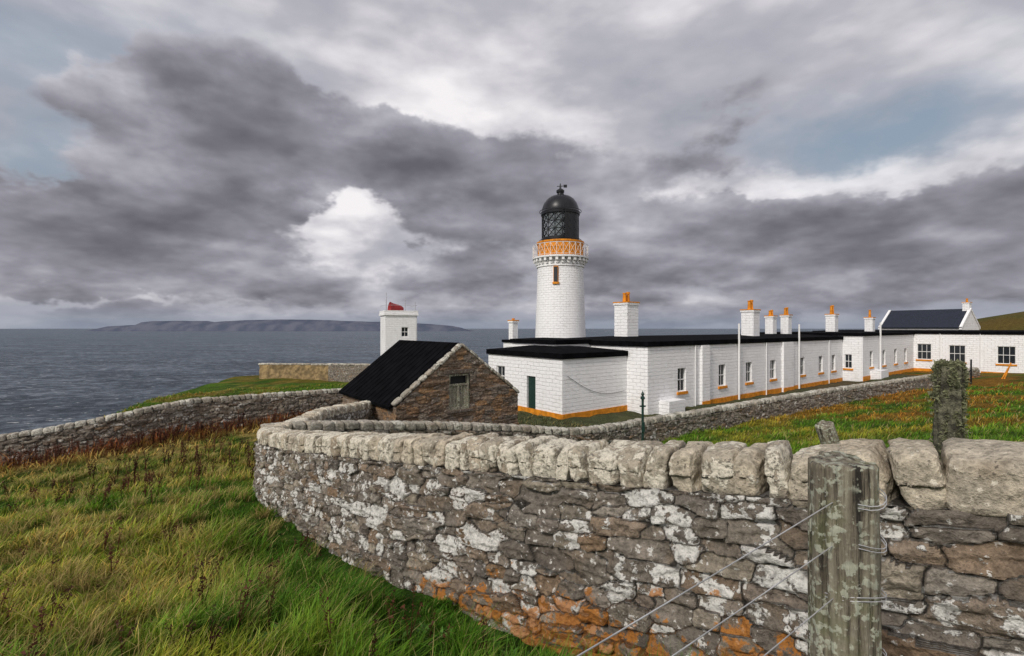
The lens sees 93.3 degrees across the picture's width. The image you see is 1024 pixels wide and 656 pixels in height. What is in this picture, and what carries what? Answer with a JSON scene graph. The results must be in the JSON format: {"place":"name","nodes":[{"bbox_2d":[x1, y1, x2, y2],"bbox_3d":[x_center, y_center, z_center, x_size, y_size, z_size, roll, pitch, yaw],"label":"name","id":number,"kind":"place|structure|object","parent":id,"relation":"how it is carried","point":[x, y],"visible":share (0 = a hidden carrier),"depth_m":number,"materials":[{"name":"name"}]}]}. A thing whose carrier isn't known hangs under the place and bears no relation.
{"place":"outdoors","nodes":[
{"label":"outdoors","id":0,"kind":"place"},
{"bbox_2d":[88,319,470,330],"bbox_3d":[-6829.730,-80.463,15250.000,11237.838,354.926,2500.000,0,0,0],"label":"distant island","id":1,"kind":"structure","parent":0,"point":[287,325],"depth_m":14118.09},
{"bbox_2d":[0,329,878,433],"bbox_3d":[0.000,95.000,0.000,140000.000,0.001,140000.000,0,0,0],"label":"sea","id":2,"kind":"structure","parent":0,"point":[51,377],"depth_m":1505.28,"materials":[{"name":"liquid"}]},
{"bbox_2d":[0,311,1023,655],"bbox_3d":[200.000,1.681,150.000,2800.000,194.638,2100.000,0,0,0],"label":"ground","id":3,"kind":"structure","parent":0,"point":[1012,321],"depth_m":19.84,"materials":[{"name":"green plant"}]},
{"bbox_2d":[0,393,342,465],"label":"field wall","id":4,"kind":"structure","parent":3,"relation":"on","point":[189,415],"depth_m":23.61,"materials":[{"name":"stone"}]},
{"bbox_2d":[16,393,328,438],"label":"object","id":5,"kind":"object","parent":4,"relation":"on","point":[143,413],"visible":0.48,"depth_m":22.76,"materials":[{"name":"stone"}]},
{"bbox_2d":[0,388,341,440],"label":"coping stones","id":6,"kind":"object","parent":5,"relation":"on","point":[70,425],"visible":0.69,"depth_m":23.17,"materials":[{"name":"grey stone"}]},
{"bbox_2d":[0,450,388,655],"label":"straw tufts","id":7,"kind":"object","parent":3,"relation":"on","point":[59,583],"visible":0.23,"depth_m":6.17,"materials":[{"name":"beige plant"}]},
{"bbox_2d":[0,407,490,655],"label":"dock plants","id":8,"kind":"object","parent":3,"relation":"on","point":[148,476],"visible":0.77,"depth_m":10.89,"materials":[{"name":"brown plant"}]},
{"bbox_2d":[259,365,327,380],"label":"headland wall","id":9,"kind":"structure","parent":3,"relation":"on","point":[314,372],"depth_m":55.11,"materials":[{"name":"stone"}]},
{"bbox_2d":[328,365,367,381],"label":"headland wall","id":10,"kind":"structure","parent":3,"relation":"on","point":[344,373],"depth_m":53.36,"materials":[{"name":"stone"}]},
{"bbox_2d":[247,615,528,655],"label":"broadleaf weeds","id":11,"kind":"object","parent":3,"relation":"on","point":[404,633],"visible":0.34,"depth_m":3.86,"materials":[{"name":"green plant"}]},
{"bbox_2d":[379,293,418,355],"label":"foghorn tower","id":12,"kind":"structure","parent":3,"relation":"on","point":[397,322],"depth_m":55.50,"materials":[{"name":"white paint"}]},
{"bbox_2d":[339,340,518,424],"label":"stone barn","id":13,"kind":"structure","parent":3,"relation":"on","point":[409,380],"depth_m":20.90,"materials":[{"name":"brown stone"}]},
{"bbox_2d":[532,183,587,337],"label":"lighthouse tower","id":14,"kind":"structure","parent":3,"relation":"on","point":[560,260],"depth_m":48.05,"materials":[{"name":"white brick"}]},
{"bbox_2d":[554,267,557,281],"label":"stair window","id":15,"kind":"structure","parent":14,"relation":"in","point":[555,268],"depth_m":47.62,"materials":[{"name":"grey glass"}]},
{"bbox_2d":[275,370,979,448],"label":"dry stone wall","id":16,"kind":"structure","parent":3,"relation":"on","point":[662,431],"depth_m":25.75,"materials":[{"name":"grey stone"}]},
{"bbox_2d":[344,370,975,434],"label":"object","id":17,"kind":"object","parent":16,"relation":"on","point":[585,434],"visible":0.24,"depth_m":18.42,"materials":[{"name":"stone"}]},
{"bbox_2d":[260,367,978,434],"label":"coping stones","id":18,"kind":"object","parent":17,"relation":"on","point":[335,425],"visible":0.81,"depth_m":18.58,"materials":[{"name":"grey stone"}]},
{"bbox_2d":[252,408,1023,655],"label":"dry stone wall","id":19,"kind":"structure","parent":3,"relation":"on","point":[537,555],"depth_m":3.78,"materials":[{"name":"stone"}]},
{"bbox_2d":[261,408,948,509],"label":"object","id":20,"kind":"object","parent":19,"relation":"on","point":[899,501],"visible":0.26,"depth_m":3.49,"materials":[{"name":"stone"}]},
{"bbox_2d":[257,400,1023,516],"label":"coping stones","id":21,"kind":"object","parent":20,"relation":"on","point":[981,477],"visible":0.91,"depth_m":3.52,"materials":[{"name":"stone"}]},
{"bbox_2d":[640,391,645,440],"bbox_3d":[5.300,4.010,19.593,0.240,2.980,0.186,0,0,0],"label":"garden pole","id":22,"kind":"object","parent":3,"relation":"on","point":[642,398],"visible":0.94,"depth_m":19.55,"materials":[{"name":"green metal"}]},
{"bbox_2d":[486,292,843,418],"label":"keepers cottage","id":23,"kind":"structure","parent":3,"relation":"on","point":[623,367],"depth_m":34.38,"materials":[{"name":"brick"}]},
{"bbox_2d":[528,376,535,408],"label":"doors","id":24,"kind":"structure","parent":23,"relation":"in","point":[531,379],"depth_m":31.77,"materials":[{"name":"green paint"}]},
{"bbox_2d":[815,420,839,443],"bbox_3d":[4.021,1.728,5.940,0.214,1.238,0.208,-22,6,0],"label":"stone","id":25,"kind":"object","parent":3,"relation":"on","point":[826,431],"visible":0.28,"depth_m":5.82,"materials":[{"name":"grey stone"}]},
{"bbox_2d":[807,451,881,655],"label":"fence post","id":26,"kind":"object","parent":3,"relation":"on","point":[845,566],"visible":0.98,"depth_m":1.54,"materials":[{"name":"grey wood"}]},
{"bbox_2d":[577,488,886,655],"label":"wire fence","id":27,"kind":"object","parent":26,"relation":"attached to","point":[617,632],"visible":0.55,"depth_m":1.35,"materials":[{"name":"grey metal"}]},
{"bbox_2d":[760,305,1023,381],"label":"keepers cottage","id":28,"kind":"structure","parent":3,"relation":"on","point":[869,352],"depth_m":56.44,"materials":[{"name":"brick"}]},
{"bbox_2d":[878,298,980,329],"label":"slate roofed cottage","id":29,"kind":"structure","parent":3,"relation":"on","point":[964,318],"depth_m":76.11,"materials":[{"name":"paint"}]},
{"bbox_2d":[927,359,972,460],"bbox_3d":[4.510,1.256,4.974,0.373,1.892,0.411,0,0,30],"label":"fence post","id":30,"kind":"object","parent":3,"relation":"on","point":[951,381],"visible":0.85,"depth_m":4.89,"materials":[{"name":"grey wood"}]},
{"bbox_2d":[968,359,971,383],"bbox_3d":[37.765,3.850,40.097,0.620,2.500,0.111,0,0,23],"label":"marker pole","id":31,"kind":"object","parent":3,"relation":"on","point":[970,371],"visible":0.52,"depth_m":39.97,"materials":[{"name":"grey metal"}]},
{"bbox_2d":[1001,363,1011,378],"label":"marker pole","id":32,"kind":"object","parent":3,"relation":"on","point":[1005,373],"visible":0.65,"depth_m":40.02,"materials":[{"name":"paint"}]},
{"bbox_2d":[0,0,1023,328],"label":"sky","id":33,"kind":"structure","parent":0,"point":[161,160],"materials":[{"name":"grey"}]},
{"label":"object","id":34,"kind":"object","parent":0,"visible":0},
{"bbox_2d":[258,363,327,364],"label":"coping stones","id":35,"kind":"object","parent":34,"relation":"on","point":[292,364],"visible":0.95,"depth_m":55.29,"materials":[{"name":"grey stone"}]},
{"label":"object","id":36,"kind":"object","parent":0,"visible":0},
{"bbox_2d":[327,363,369,365],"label":"coping stones","id":37,"kind":"object","parent":36,"relation":"on","point":[363,364],"visible":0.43,"depth_m":53.31,"materials":[{"name":"grey stone"}]}
]}

